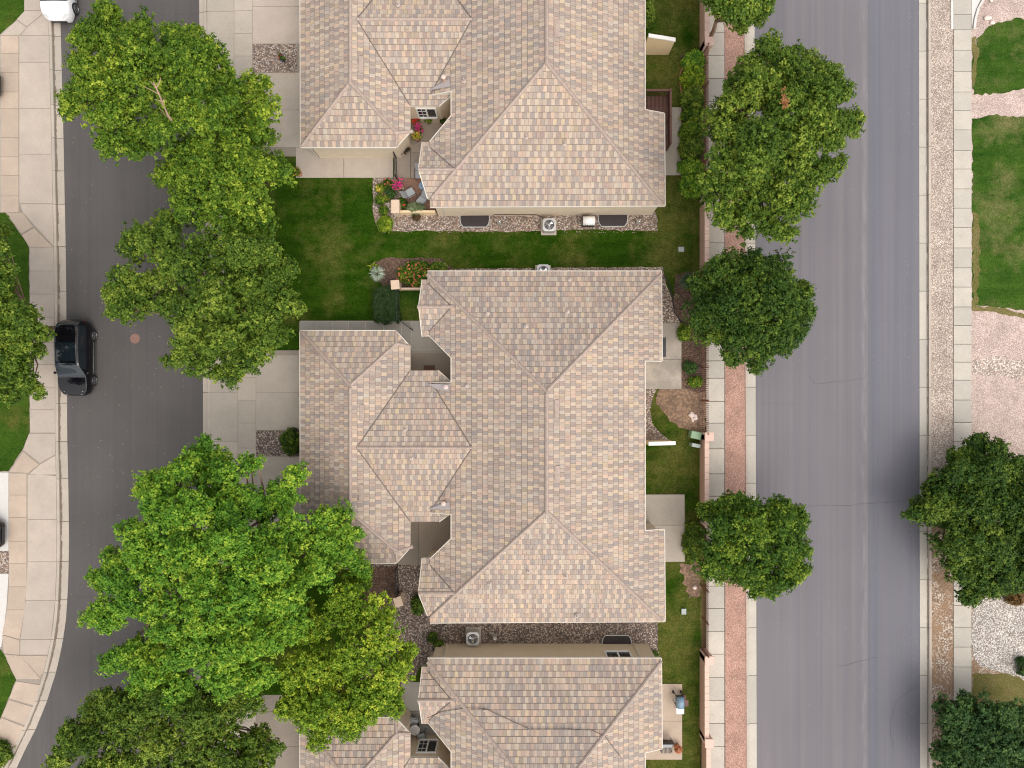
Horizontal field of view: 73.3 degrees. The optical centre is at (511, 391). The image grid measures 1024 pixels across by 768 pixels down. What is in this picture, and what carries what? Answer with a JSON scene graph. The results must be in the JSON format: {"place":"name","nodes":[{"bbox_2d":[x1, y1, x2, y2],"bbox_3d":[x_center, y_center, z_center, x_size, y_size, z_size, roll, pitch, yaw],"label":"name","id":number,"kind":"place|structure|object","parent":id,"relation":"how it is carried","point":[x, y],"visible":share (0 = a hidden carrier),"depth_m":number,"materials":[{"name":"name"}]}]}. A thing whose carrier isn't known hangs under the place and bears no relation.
{"place":"outdoors","nodes":[
{"label":"outdoors","id":0,"kind":"place"},
{"bbox_2d":[0,472,8,550],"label":"driveway","id":1,"kind":"structure","parent":0,"point":[4,497],"depth_m":42.88,"materials":[{"name":"concrete"}]},
{"bbox_2d":[0,574,8,646],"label":"driveway","id":2,"kind":"structure","parent":0,"point":[3,590],"depth_m":42.88,"materials":[{"name":"concrete"}]},
{"bbox_2d":[0,650,15,717],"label":"lawn","id":3,"kind":"structure","parent":0,"point":[7,679],"depth_m":42.87,"materials":[{"name":"green plant"}]},
{"bbox_2d":[0,0,23,33],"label":"lawn","id":4,"kind":"structure","parent":0,"point":[11,11],"depth_m":42.87,"materials":[{"name":"green plant"}]},
{"bbox_2d":[0,213,29,470],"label":"lawn","id":5,"kind":"structure","parent":0,"point":[14,426],"depth_m":42.87,"materials":[{"name":"green plant"}]},
{"bbox_2d":[0,0,56,767],"bbox_3d":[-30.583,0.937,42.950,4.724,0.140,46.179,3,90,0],"label":"sidewalk","id":6,"kind":"structure","parent":0,"point":[23,667],"depth_m":42.88,"materials":[{"name":"beige concrete"}]},
{"bbox_2d":[0,739,14,767],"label":"shrub","id":7,"kind":"object","parent":6,"relation":"on","point":[6,756],"visible":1,"depth_m":42.42,"materials":[{"name":"green plant"}]},
{"bbox_2d":[17,0,202,767],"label":"street","id":8,"kind":"structure","parent":0,"point":[149,423],"depth_m":43.00,"materials":[{"name":"grey asphalt"}]},
{"bbox_2d":[40,0,78,22],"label":"parked car","id":9,"kind":"object","parent":8,"relation":"on","point":[60,11],"visible":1,"depth_m":42.10,"materials":[{"name":"white paint"}]},
{"bbox_2d":[53,320,97,395],"bbox_3d":[-26.840,-2.074,42.140,2.172,1.730,4.662,0,90,0],"label":"parked car","id":10,"kind":"object","parent":8,"relation":"on","point":[74,350],"visible":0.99,"depth_m":41.77,"materials":[{"name":"black paint"}]},
{"bbox_2d":[207,0,255,759],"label":"sidewalk","id":11,"kind":"structure","parent":0,"point":[226,418],"depth_m":42.88,"materials":[{"name":"grey concrete"}]},
{"bbox_2d":[40,677,286,767],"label":"street tree","id":12,"kind":"object","parent":11,"relation":"on","point":[121,716],"visible":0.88,"depth_m":36.74,"materials":[{"name":"green plant"}]},
{"bbox_2d":[53,0,283,165],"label":"street tree","id":13,"kind":"object","parent":11,"relation":"on","point":[182,61],"visible":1,"depth_m":35.53,"materials":[{"name":"green plant"}]},
{"bbox_2d":[208,0,299,746],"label":"paving base","id":14,"kind":"object","parent":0,"point":[270,701],"visible":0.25,"depth_m":42.89,"materials":[{"name":"grey concrete"}]},
{"bbox_2d":[224,156,299,349],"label":"lawn","id":15,"kind":"structure","parent":0,"point":[286,199],"depth_m":42.87,"materials":[{"name":"green plant"}]},
{"bbox_2d":[224,532,299,694],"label":"lawn","id":16,"kind":"structure","parent":0,"point":[274,689],"depth_m":42.87,"materials":[{"name":"green plant"}]},
{"bbox_2d":[253,0,299,43],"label":"driveway","id":17,"kind":"structure","parent":0,"point":[276,25],"depth_m":42.88,"materials":[{"name":"concrete"}]},
{"bbox_2d":[255,73,299,146],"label":"driveway","id":18,"kind":"structure","parent":0,"point":[287,87],"depth_m":42.88,"materials":[{"name":"grey concrete"}]},
{"bbox_2d":[256,711,298,767],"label":"driveway","id":19,"kind":"structure","parent":0,"point":[287,734],"depth_m":42.88,"materials":[{"name":"concrete"}]},
{"bbox_2d":[256,355,299,429],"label":"driveway","id":20,"kind":"structure","parent":0,"point":[280,373],"depth_m":42.88,"materials":[{"name":"grey concrete"}]},
{"bbox_2d":[256,457,299,527],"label":"driveway","id":21,"kind":"structure","parent":0,"point":[273,467],"depth_m":42.88,"materials":[{"name":"grey concrete"}]},
{"bbox_2d":[296,147,392,177],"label":"side walk","id":22,"kind":"structure","parent":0,"point":[310,163],"depth_m":42.87,"materials":[{"name":"concrete"}]},
{"bbox_2d":[299,322,400,334],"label":"side walk","id":23,"kind":"structure","parent":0,"point":[341,326],"depth_m":42.87,"materials":[{"name":"grey concrete"}]},
{"bbox_2d":[398,291,419,320],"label":"lawn","id":24,"kind":"structure","parent":0,"point":[409,302],"depth_m":42.89,"materials":[{"name":"green plant"}]},
{"bbox_2d":[394,123,441,177],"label":"courtyard paving","id":25,"kind":"structure","parent":0,"point":[403,162],"depth_m":42.87,"materials":[{"name":"concrete"}]},
{"bbox_2d":[402,682,436,734],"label":"courtyard paving","id":26,"kind":"structure","parent":0,"point":[410,695],"depth_m":42.87,"materials":[{"name":"grey concrete"}]},
{"bbox_2d":[402,321,444,352],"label":"courtyard paving","id":27,"kind":"structure","parent":0,"point":[419,341],"depth_m":42.87,"materials":[{"name":"grey concrete"}]},
{"bbox_2d":[398,515,450,564],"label":"courtyard paving","id":28,"kind":"structure","parent":0,"point":[427,538],"depth_m":42.87,"materials":[{"name":"concrete"}]},
{"bbox_2d":[411,353,450,380],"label":"courtyard floor","id":29,"kind":"structure","parent":0,"point":[441,362],"depth_m":42.87,"materials":[{"name":"concrete"}]},
{"bbox_2d":[28,36,969,767],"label":"ground","id":30,"kind":"structure","parent":0,"point":[700,612],"depth_m":43.03,"materials":[{"name":"green plant"}]},
{"bbox_2d":[0,215,56,408],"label":"street tree","id":31,"kind":"object","parent":30,"relation":"on","point":[22,328],"visible":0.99,"depth_m":37.06,"materials":[{"name":"green plant"}]},
{"bbox_2d":[4,21,60,767],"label":"curb","id":32,"kind":"structure","parent":30,"relation":"on","point":[56,307],"depth_m":42.87,"materials":[{"name":"grey concrete"}]},
{"bbox_2d":[9,23,68,767],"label":"gutter","id":33,"kind":"object","parent":30,"relation":"on","point":[64,473],"visible":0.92,"depth_m":42.99,"materials":[{"name":"grey concrete"}]},
{"bbox_2d":[8,23,62,767],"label":"gutter dirt","id":34,"kind":"structure","parent":33,"relation":"on","point":[59,388],"depth_m":42.98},
{"bbox_2d":[187,0,206,742],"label":"gutter","id":35,"kind":"object","parent":30,"relation":"on","point":[201,13],"visible":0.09,"depth_m":42.99,"materials":[{"name":"grey concrete"}]},
{"bbox_2d":[100,207,308,389],"bbox_3d":[-16.859,-5.039,38.955,11.297,8.091,9.011,15,90,0],"label":"street tree","id":36,"kind":"object","parent":30,"relation":"on","point":[221,333],"visible":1,"depth_m":36.57,"materials":[{"name":"green plant"}]},
{"bbox_2d":[146,118,297,238],"bbox_3d":[-16.049,-11.447,39.298,8.651,7.404,6.594,0,90,0],"label":"street tree","id":37,"kind":"object","parent":30,"relation":"on","point":[190,164],"visible":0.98,"depth_m":36.68,"materials":[{"name":"green plant"}]},
{"bbox_2d":[76,432,372,710],"bbox_3d":[-16.229,9.809,37.686,13.175,10.628,16.424,42,90,0],"label":"street tree","id":38,"kind":"object","parent":30,"relation":"on","point":[257,561],"visible":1,"depth_m":34.68,"materials":[{"name":"green plant"}]},
{"bbox_2d":[253,44,296,71],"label":"gravel island","id":39,"kind":"structure","parent":30,"relation":"on","point":[265,58],"depth_m":42.88,"materials":[{"name":"grey gravel"}]},
{"bbox_2d":[271,568,419,755],"bbox_3d":[-9.212,14.843,38.883,9.304,8.234,8.246,-35,90,0],"label":"street tree","id":40,"kind":"object","parent":30,"relation":"on","point":[366,701],"visible":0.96,"depth_m":36.22,"materials":[{"name":"green plant"}]},
{"bbox_2d":[370,257,453,287],"bbox_3d":[-6.240,-7.341,42.960,5.280,0.160,2.079,0,90,0],"label":"flower bed","id":41,"kind":"object","parent":30,"relation":"on","point":[391,265],"visible":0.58,"depth_m":42.88,"materials":[{"name":"grey gravel"}]},
{"bbox_2d":[396,260,434,287],"bbox_3d":[-5.904,-7.307,42.447,2.630,1.052,1.800,0,90,0],"label":"flowering bush","id":42,"kind":"object","parent":41,"relation":"on","point":[417,270],"visible":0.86,"depth_m":42.29,"materials":[{"name":"green plant"}]},
{"bbox_2d":[299,643,662,767],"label":"duplex house","id":43,"kind":"structure","parent":30,"relation":"on","point":[540,705],"depth_m":39.38,"materials":[{"name":"ceramic"}]},
{"bbox_2d":[416,738,438,752],"bbox_3d":[-5.098,21.342,41.475,1.214,1.550,0.100,0,90,0],"label":"window","id":44,"kind":"structure","parent":43,"relation":"in","point":[425,745],"depth_m":41.55,"materials":[{"name":"white plastic"}]},
{"bbox_2d":[299,271,665,623],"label":"duplex house","id":45,"kind":"structure","parent":30,"relation":"on","point":[515,447],"depth_m":39.02,"materials":[{"name":"tile"}]},
{"bbox_2d":[300,0,665,215],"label":"duplex house","id":46,"kind":"structure","parent":30,"relation":"on","point":[539,106],"depth_m":39.08,"materials":[{"name":"ceramic"}]},
{"bbox_2d":[449,267,679,322],"bbox_3d":[2.840,-6.020,42.966,15.280,0.160,3.560,0,90,0],"label":"gravel bed","id":47,"kind":"object","parent":30,"relation":"on","point":[669,315],"visible":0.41,"depth_m":42.89,"materials":[{"name":"grey gravel"}]},
{"bbox_2d":[656,388,705,431],"bbox_3d":[10.589,1.238,42.963,3.257,0.160,2.963,0,90,0],"label":"soil patch","id":48,"kind":"object","parent":30,"relation":"on","point":[677,406],"visible":0.83,"depth_m":42.88,"materials":[{"name":"brown soil"}]},
{"bbox_2d":[679,561,701,597],"bbox_3d":[11.169,11.733,42.963,1.538,0.160,2.374,0,90,0],"label":"soil patch","id":49,"kind":"object","parent":30,"relation":"on","point":[691,580],"visible":0.77,"depth_m":42.88,"materials":[{"name":"brown soil"}]},
{"bbox_2d":[680,519,705,562],"bbox_3d":[11.225,9.234,42.286,1.552,1.345,2.770,0,90,0],"label":"shrub","id":50,"kind":"object","parent":49,"relation":"on","point":[693,536],"visible":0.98,"depth_m":42.12,"materials":[{"name":"green plant"}]},
{"bbox_2d":[681,53,705,197],"bbox_3d":[11.340,-16.680,42.960,1.560,0.160,9.200,0,90,0],"label":"mulch bed","id":51,"kind":"object","parent":30,"relation":"on","point":[682,55],"visible":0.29,"depth_m":42.88,"materials":[{"name":"brown wood"}]},
{"bbox_2d":[677,172,702,199],"bbox_3d":[11.088,-12.785,42.258,1.758,1.423,1.786,0,90,0],"label":"shrub","id":52,"kind":"object","parent":51,"relation":"on","point":[687,181],"visible":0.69,"depth_m":42.19,"materials":[{"name":"green plant"}]},
{"bbox_2d":[676,157,703,175],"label":"shrub","id":53,"kind":"object","parent":51,"relation":"on","point":[690,165],"visible":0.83,"depth_m":42.08,"materials":[{"name":"green plant"}]},
{"bbox_2d":[676,136,704,160],"bbox_3d":[11.030,-15.021,42.212,1.807,1.556,1.670,0,90,0],"label":"shrub","id":54,"kind":"object","parent":51,"relation":"on","point":[693,147],"visible":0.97,"depth_m":41.91,"materials":[{"name":"green plant"}]},
{"bbox_2d":[677,120,703,139],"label":"shrub","id":55,"kind":"object","parent":51,"relation":"on","point":[690,128],"visible":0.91,"depth_m":41.95,"materials":[{"name":"green plant"}]},
{"bbox_2d":[676,85,706,109],"bbox_3d":[11.174,-17.962,42.220,1.688,1.556,1.867,-18,90,0],"label":"shrub","id":56,"kind":"object","parent":51,"relation":"on","point":[692,96],"visible":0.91,"depth_m":41.89,"materials":[{"name":"green plant"}]},
{"bbox_2d":[678,65,705,89],"bbox_3d":[11.185,-19.319,42.271,1.837,1.407,1.613,0,90,0],"label":"shrub","id":57,"kind":"object","parent":51,"relation":"on","point":[689,75],"visible":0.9,"depth_m":42.05,"materials":[{"name":"green plant"}]},
{"bbox_2d":[678,106,705,124],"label":"shrub","id":58,"kind":"object","parent":51,"relation":"on","point":[693,113],"visible":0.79,"depth_m":42.03,"materials":[{"name":"green plant"}]},
{"bbox_2d":[680,48,707,70],"bbox_3d":[11.268,-20.380,42.301,1.643,1.306,1.467,29,90,0],"label":"shrub","id":59,"kind":"object","parent":51,"relation":"on","point":[694,58],"visible":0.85,"depth_m":42.08,"materials":[{"name":"green plant"}]},
{"bbox_2d":[702,43,708,195],"bbox_3d":[11.840,-16.400,42.155,0.070,1.530,9.190,0,90,0],"label":"iron fence","id":60,"kind":"object","parent":51,"relation":"on","point":[704,86],"visible":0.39,"depth_m":41.92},
{"bbox_2d":[701,525,708,657],"bbox_3d":[11.840,12.080,42.155,0.070,1.530,7.910,0,90,0],"label":"iron fence","id":61,"kind":"object","parent":30,"relation":"on","point":[706,621],"visible":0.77,"depth_m":42.19,"materials":[{"name":"brown metal"}]},
{"bbox_2d":[700,199,712,275],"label":"masonry wall","id":62,"kind":"structure","parent":30,"relation":"on","point":[704,237],"depth_m":42.03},
{"bbox_2d":[700,648,713,747],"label":"masonry wall","id":63,"kind":"structure","parent":30,"relation":"on","point":[705,735],"depth_m":41.71,"materials":[{"name":"white concrete"}]},
{"bbox_2d":[700,432,713,527],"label":"masonry wall","id":64,"kind":"structure","parent":30,"relation":"on","point":[706,438],"depth_m":41.71,"materials":[{"name":"beige concrete"}]},
{"bbox_2d":[700,0,713,54],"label":"masonry wall","id":65,"kind":"structure","parent":30,"relation":"on","point":[705,39],"depth_m":41.74,"materials":[{"name":"beige concrete"}]},
{"bbox_2d":[724,18,745,767],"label":"red gravel strip","id":66,"kind":"object","parent":30,"relation":"on","point":[735,597],"depth_m":42.91,"materials":[{"name":"red gravel"}]},
{"bbox_2d":[700,0,775,36],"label":"street tree","id":67,"kind":"object","parent":30,"relation":"on","point":[742,15],"visible":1,"depth_m":37.14,"materials":[{"name":"green plant"}]},
{"bbox_2d":[744,31,748,767],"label":"curb","id":68,"kind":"structure","parent":30,"relation":"on","point":[747,599],"depth_m":42.87,"materials":[{"name":"concrete"}]},
{"bbox_2d":[679,246,817,376],"bbox_3d":[13.335,-4.524,39.520,7.828,6.960,7.391,0,90,0],"label":"street tree","id":69,"kind":"object","parent":30,"relation":"on","point":[738,312],"visible":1,"depth_m":37.57,"materials":[{"name":"green plant"}]},
{"bbox_2d":[747,24,756,767],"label":"gutter","id":70,"kind":"object","parent":30,"relation":"on","point":[752,604],"visible":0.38,"depth_m":42.99,"materials":[{"name":"concrete"}]},
{"bbox_2d":[689,489,814,603],"bbox_3d":[13.814,8.753,39.914,6.892,6.172,6.353,9,90,0],"label":"street tree","id":71,"kind":"object","parent":30,"relation":"on","point":[742,527],"visible":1,"depth_m":38.08,"materials":[{"name":"green plant"}]},
{"bbox_2d":[695,27,866,247],"bbox_3d":[14.131,-13.761,38.394,8.205,9.212,11.681,31,90,0],"label":"street tree","id":72,"kind":"object","parent":30,"relation":"on","point":[810,91],"visible":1,"depth_m":35.56,"materials":[{"name":"green plant"}]},
{"bbox_2d":[919,0,927,767],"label":"gutter","id":73,"kind":"object","parent":30,"relation":"on","point":[923,363],"visible":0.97,"depth_m":42.99,"materials":[{"name":"concrete"}]},
{"bbox_2d":[926,0,927,767],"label":"gutter dirt","id":74,"kind":"structure","parent":73,"relation":"on","point":[927,375],"depth_m":42.98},
{"bbox_2d":[927,0,931,767],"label":"curb","id":75,"kind":"structure","parent":30,"relation":"on","point":[929,367],"depth_m":42.87,"materials":[{"name":"concrete"}]},
{"bbox_2d":[930,0,952,491],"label":"pale gravel strip","id":76,"kind":"object","parent":30,"relation":"on","point":[941,98],"visible":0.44,"depth_m":42.91,"materials":[{"name":"beige gravel"}]},
{"bbox_2d":[931,523,952,767],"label":"soil gravel strip","id":77,"kind":"object","parent":30,"relation":"on","point":[942,636],"depth_m":42.91,"materials":[{"name":"brown gravel"}]},
{"bbox_2d":[899,432,1023,609],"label":"street tree","id":78,"kind":"object","parent":30,"relation":"on","point":[984,555],"visible":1,"depth_m":39.69,"materials":[{"name":"green plant"}]},
{"bbox_2d":[928,687,1023,767],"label":"street tree","id":79,"kind":"object","parent":30,"relation":"on","point":[992,732],"visible":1,"depth_m":39.81,"materials":[{"name":"green plant"}]},
{"bbox_2d":[972,355,1023,378],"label":"mixed gravel band","id":80,"kind":"object","parent":30,"relation":"on","point":[1000,366],"visible":1,"depth_m":42.92,"materials":[{"name":"beige gravel"}]},
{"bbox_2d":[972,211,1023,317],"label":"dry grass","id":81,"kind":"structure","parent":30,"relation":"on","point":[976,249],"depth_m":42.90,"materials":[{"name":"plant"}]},
{"bbox_2d":[300,0,699,767],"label":"lawn","id":82,"kind":"structure","parent":0,"point":[344,242],"depth_m":42.90,"materials":[{"name":"green plant"}]},
{"bbox_2d":[256,430,299,455],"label":"gravel island","id":83,"kind":"structure","parent":82,"relation":"on","point":[268,442],"depth_m":42.88,"materials":[{"name":"gravel"}]},
{"bbox_2d":[278,427,299,455],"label":"shrub","id":84,"kind":"object","parent":83,"relation":"on","point":[290,439],"visible":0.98,"depth_m":42.17,"materials":[{"name":"green plant"}]},
{"bbox_2d":[359,566,395,608],"bbox_3d":[-8.431,12.176,42.962,2.429,0.160,2.687,0,90,0],"label":"mulch bed","id":85,"kind":"object","parent":82,"relation":"on","point":[383,578],"visible":0.34,"depth_m":42.88,"materials":[{"name":"brown soil"}]},
{"bbox_2d":[371,285,401,325],"bbox_3d":[-7.702,-5.343,42.334,1.852,1.133,2.510,0,90,0],"label":"clipped hedge","id":86,"kind":"object","parent":82,"relation":"on","point":[385,305],"visible":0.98,"depth_m":41.90,"materials":[{"name":"green plant"}]},
{"bbox_2d":[404,178,434,209],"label":"brick patio","id":87,"kind":"structure","parent":82,"relation":"on","point":[413,183],"depth_m":42.87,"materials":[{"name":"brown brick"}]},
{"bbox_2d":[358,564,658,690],"bbox_3d":[-0.220,14.734,42.966,18.840,0.160,8.052,0,90,0],"label":"gravel bed","id":88,"kind":"object","parent":82,"relation":"on","point":[418,629],"visible":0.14,"depth_m":42.89,"materials":[{"name":"grey gravel"}]},
{"bbox_2d":[466,627,480,644],"bbox_3d":[-2.400,15.149,42.502,0.960,0.797,0.960,0,90,0],"label":"air conditioner","id":89,"kind":"object","parent":88,"relation":"on","point":[473,635],"visible":1,"depth_m":42.15,"materials":[{"name":"grey metal"}]},
{"bbox_2d":[601,635,631,643],"bbox_3d":[6.520,15.503,42.835,1.910,0.130,0.755,0,90,0],"label":"window well","id":90,"kind":"object","parent":88,"relation":"on","point":[616,639],"depth_m":42.81,"materials":[{"name":"plastic"}]},
{"bbox_2d":[373,178,657,231],"bbox_3d":[0.197,-11.644,42.966,17.766,0.160,3.409,0,90,0],"label":"gravel bed","id":91,"kind":"object","parent":82,"relation":"on","point":[436,222],"visible":0.61,"depth_m":42.89,"materials":[{"name":"beige gravel"}]},
{"bbox_2d":[459,215,489,227],"bbox_3d":[-2.320,-10.583,42.835,1.910,0.130,0.755,0,90,0],"label":"window well","id":92,"kind":"object","parent":91,"relation":"on","point":[474,221],"depth_m":42.81,"materials":[{"name":"plastic"}]},
{"bbox_2d":[598,215,627,226],"bbox_3d":[6.280,-10.623,42.835,1.910,0.130,0.755,0,90,0],"label":"window well","id":93,"kind":"object","parent":91,"relation":"on","point":[612,220],"depth_m":42.81,"materials":[{"name":"plastic"}]},
{"bbox_2d":[646,389,668,439],"bbox_3d":[8.981,1.491,42.964,1.718,0.160,3.306,0,90,0],"label":"gravel bed","id":94,"kind":"object","parent":82,"relation":"on","point":[653,432],"visible":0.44,"depth_m":42.88,"materials":[{"name":"grey gravel"}]},
{"bbox_2d":[646,88,671,150],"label":"wooden deck","id":95,"kind":"structure","parent":82,"relation":"on","point":[668,96],"depth_m":42.39,"materials":[{"name":"brown wood"}]},
{"bbox_2d":[646,33,675,54],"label":"privacy wall","id":96,"kind":"structure","parent":82,"relation":"on","point":[658,44],"depth_m":41.62,"materials":[{"name":"beige paint"}]},
{"bbox_2d":[673,271,705,392],"bbox_3d":[11.065,-3.724,42.962,2.130,0.160,7.609,0,90,0],"label":"mulch bed","id":97,"kind":"object","parent":82,"relation":"on","point":[691,351],"visible":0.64,"depth_m":42.88,"materials":[{"name":"brown wood"}]},
{"bbox_2d":[646,323,680,388],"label":"patio","id":98,"kind":"structure","parent":0,"point":[664,374],"depth_m":42.84,"materials":[{"name":"concrete"}]},
{"bbox_2d":[646,684,681,759],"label":"patio","id":99,"kind":"structure","parent":0,"point":[672,724],"depth_m":42.84,"materials":[{"name":"beige concrete"}]},
{"bbox_2d":[647,107,680,174],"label":"patio","id":100,"kind":"structure","parent":0,"point":[672,157],"depth_m":42.84,"materials":[{"name":"grey concrete"}]},
{"bbox_2d":[646,494,684,561],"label":"patio","id":101,"kind":"structure","parent":0,"point":[666,512],"depth_m":42.84,"materials":[{"name":"grey concrete"}]},
{"bbox_2d":[706,8,723,767],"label":"sidewalk","id":102,"kind":"structure","parent":0,"point":[715,419],"depth_m":42.88,"materials":[{"name":"concrete"}]},
{"bbox_2d":[755,0,919,767],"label":"street","id":103,"kind":"structure","parent":0,"point":[842,604],"depth_m":43.00,"materials":[{"name":"grey asphalt"}]},
{"bbox_2d":[953,0,971,739],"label":"sidewalk","id":104,"kind":"structure","parent":0,"point":[962,286],"depth_m":42.88,"materials":[{"name":"concrete"}]},
{"bbox_2d":[971,520,1003,685],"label":"brown soil yard","id":105,"kind":"structure","parent":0,"point":[977,667],"depth_m":42.92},
{"bbox_2d":[972,596,1023,679],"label":"white gravel bed","id":106,"kind":"object","parent":105,"relation":"on","point":[998,635],"visible":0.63,"depth_m":42.91,"materials":[{"name":"white gravel"}]},
{"bbox_2d":[972,673,1023,709],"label":"dry turf edge","id":107,"kind":"object","parent":105,"relation":"on","point":[1003,687],"visible":0.44,"depth_m":42.91,"materials":[{"name":"plant"}]},
{"bbox_2d":[970,0,1023,457],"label":"pink gravel yard","id":108,"kind":"structure","parent":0,"point":[997,406],"depth_m":42.92,"materials":[{"name":"pink gravel"}]},
{"bbox_2d":[971,18,1023,95],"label":"lawn","id":109,"kind":"structure","parent":0,"point":[1000,63],"depth_m":42.90,"materials":[{"name":"green plant"}]},
{"bbox_2d":[972,114,1023,309],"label":"lawn","id":110,"kind":"structure","parent":0,"point":[998,176],"depth_m":42.90,"materials":[{"name":"green plant"}]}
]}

